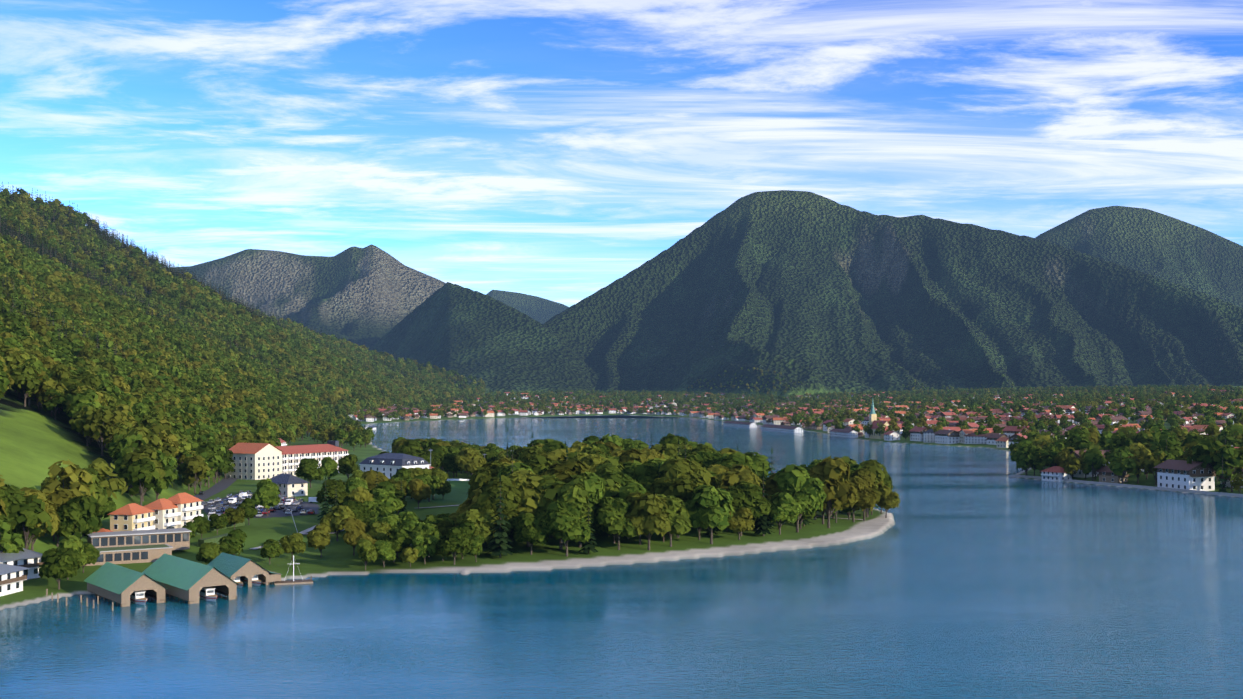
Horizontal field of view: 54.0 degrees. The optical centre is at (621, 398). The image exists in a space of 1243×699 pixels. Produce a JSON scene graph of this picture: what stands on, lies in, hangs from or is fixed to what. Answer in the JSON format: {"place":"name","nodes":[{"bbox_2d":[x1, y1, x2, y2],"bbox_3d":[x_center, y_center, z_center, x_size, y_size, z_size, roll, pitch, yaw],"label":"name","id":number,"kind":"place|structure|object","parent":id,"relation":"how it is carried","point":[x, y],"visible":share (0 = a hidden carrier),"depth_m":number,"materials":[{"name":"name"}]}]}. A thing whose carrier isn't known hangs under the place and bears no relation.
{"place":"outdoors","nodes":[
{"label":"outdoors","id":0,"kind":"place"},
{"bbox_2d":[0,563,29,595],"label":"lakeside house","id":1,"kind":"structure","parent":0,"point":[12,578],"depth_m":309.21,"materials":[{"name":"white paint"}]},
{"bbox_2d":[0,548,43,578],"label":"lakeside house","id":2,"kind":"structure","parent":0,"point":[30,559],"depth_m":327.28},
{"bbox_2d":[93,528,112,532],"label":"roof","id":3,"kind":"structure","parent":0,"point":[103,530],"depth_m":376.58,"materials":[{"name":"painted plaster"},{"name":"glass"},{"name":"red clay roof tile"}]},
{"bbox_2d":[86,528,191,565],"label":"spa building","id":4,"kind":"structure","parent":0,"point":[134,546],"depth_m":358.20,"materials":[{"name":"beige paint"}]},
{"bbox_2d":[194,477,237,501],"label":"shore road","id":5,"kind":"structure","parent":0,"point":[222,485],"depth_m":553.33,"materials":[{"name":"grey asphalt"}]},
{"bbox_2d":[250,526,314,548],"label":"foot path","id":6,"kind":"structure","parent":0,"point":[307,530],"depth_m":403.75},
{"bbox_2d":[0,415,1242,698],"bbox_3d":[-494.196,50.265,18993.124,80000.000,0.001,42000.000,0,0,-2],"label":"lake","id":7,"kind":"structure","parent":0,"point":[974,573],"depth_m":279.38,"materials":[{"name":"blue liquid"}]},
{"bbox_2d":[46,589,112,610],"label":"mooring posts","id":8,"kind":"object","parent":7,"relation":"in","point":[80,599],"visible":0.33,"depth_m":299.72,"materials":[{"name":"brown wood"}]},
{"bbox_2d":[84,562,167,606],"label":"boathouse","id":9,"kind":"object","parent":7,"relation":"on","point":[122,586],"visible":0.85,"depth_m":299.60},
{"bbox_2d":[142,553,238,603],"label":"boathouse","id":10,"kind":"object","parent":7,"relation":"on","point":[191,582],"visible":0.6,"depth_m":304.56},
{"bbox_2d":[208,552,281,587],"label":"boathouse","id":11,"kind":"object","parent":7,"relation":"on","point":[241,570],"visible":0.6,"depth_m":326.89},
{"bbox_2d":[274,555,312,584],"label":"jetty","id":12,"kind":"object","parent":7,"relation":"on","point":[293,581],"visible":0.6,"depth_m":330.88,"materials":[{"name":"grey wood"}]},
{"bbox_2d":[0,190,1242,609],"bbox_3d":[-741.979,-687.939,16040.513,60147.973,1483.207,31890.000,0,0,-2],"label":"terrain","id":13,"kind":"structure","parent":0,"point":[812,292],"depth_m":6475.07,"materials":[{"name":"green plant"}]},
{"bbox_2d":[107,503,154,531],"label":"apartment","id":14,"kind":"structure","parent":13,"relation":"on","point":[131,517],"depth_m":379.53,"materials":[{"name":"beige paint"}]},
{"bbox_2d":[143,498,180,528],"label":"apartment","id":15,"kind":"structure","parent":13,"relation":"on","point":[165,513],"depth_m":390.89,"materials":[{"name":"white paint"}]},
{"bbox_2d":[168,492,202,527],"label":"apartment","id":16,"kind":"structure","parent":13,"relation":"on","point":[189,506],"depth_m":399.19,"materials":[{"name":"white paint"}]},
{"bbox_2d":[198,533,227,546],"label":"lawn","id":17,"kind":"structure","parent":13,"relation":"on","point":[215,539],"depth_m":377.84,"materials":[{"name":"green plant"}]},
{"bbox_2d":[193,520,244,536],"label":"hedge","id":18,"kind":"object","parent":13,"relation":"on","point":[229,526],"visible":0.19,"depth_m":403.88,"materials":[{"name":"green plant"}]},
{"bbox_2d":[203,493,320,517],"bbox_3d":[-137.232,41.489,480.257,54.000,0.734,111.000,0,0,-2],"label":"parked cars","id":19,"kind":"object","parent":13,"relation":"on","point":[307,506],"visible":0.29,"depth_m":452.92,"materials":[{"name":"metal"}]},
{"bbox_2d":[279,438,286,445],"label":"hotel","id":20,"kind":"structure","parent":13,"relation":"on","point":[283,442],"depth_m":1056.41,"materials":[{"name":"white paint"}]},
{"bbox_2d":[226,441,348,479],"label":"hotel","id":21,"kind":"structure","parent":13,"relation":"on","point":[256,461],"depth_m":627.10,"materials":[{"name":"white paint"}]},
{"bbox_2d":[270,474,309,496],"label":"house","id":22,"kind":"structure","parent":13,"relation":"on","point":[289,485],"depth_m":511.03,"materials":[{"name":"white paint"}]},
{"bbox_2d":[359,453,430,478],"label":"villa","id":23,"kind":"object","parent":13,"relation":"on","point":[388,465],"visible":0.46,"depth_m":567.44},
{"bbox_2d":[445,479,469,480],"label":"pitch boards","id":24,"kind":"object","parent":13,"relation":"on","point":[457,479],"visible":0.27,"depth_m":635.01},
{"bbox_2d":[761,424,802,432],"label":"building","id":25,"kind":"structure","parent":13,"relation":"on","point":[784,428],"depth_m":1828.88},
{"bbox_2d":[829,429,857,437],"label":"building","id":26,"kind":"structure","parent":13,"relation":"on","point":[843,433],"depth_m":1541.91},
{"bbox_2d":[923,429,944,442],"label":"building","id":27,"kind":"structure","parent":13,"relation":"on","point":[929,436],"depth_m":1346.90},
{"bbox_2d":[926,421,962,426],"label":"house roof","id":28,"kind":"structure","parent":13,"relation":"on","point":[931,422],"depth_m":1615.79,"materials":[{"name":"red tile"}]},
{"bbox_2d":[964,433,998,443],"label":"building","id":29,"kind":"structure","parent":13,"relation":"on","point":[972,438],"depth_m":1290.00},
{"bbox_2d":[1041,466,1071,481],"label":"house","id":30,"kind":"structure","parent":13,"relation":"on","point":[1056,473],"depth_m":736.83,"materials":[{"name":"white paint"}]},
{"bbox_2d":[1008,475,1242,497],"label":"shoreline","id":31,"kind":"structure","parent":13,"relation":"on","point":[1156,488],"depth_m":675.62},
{"bbox_2d":[0,0,1242,306],"label":"sky","id":32,"kind":"structure","parent":0,"point":[552,150],"materials":[{"name":"blue"}]},
{"bbox_2d":[724,421,756,426],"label":"building","id":33,"kind":"structure","parent":0,"point":[739,424],"depth_m":2146.46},
{"bbox_2d":[869,399,888,438],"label":"church","id":34,"kind":"structure","parent":0,"point":[873,421],"depth_m":1487.21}
]}

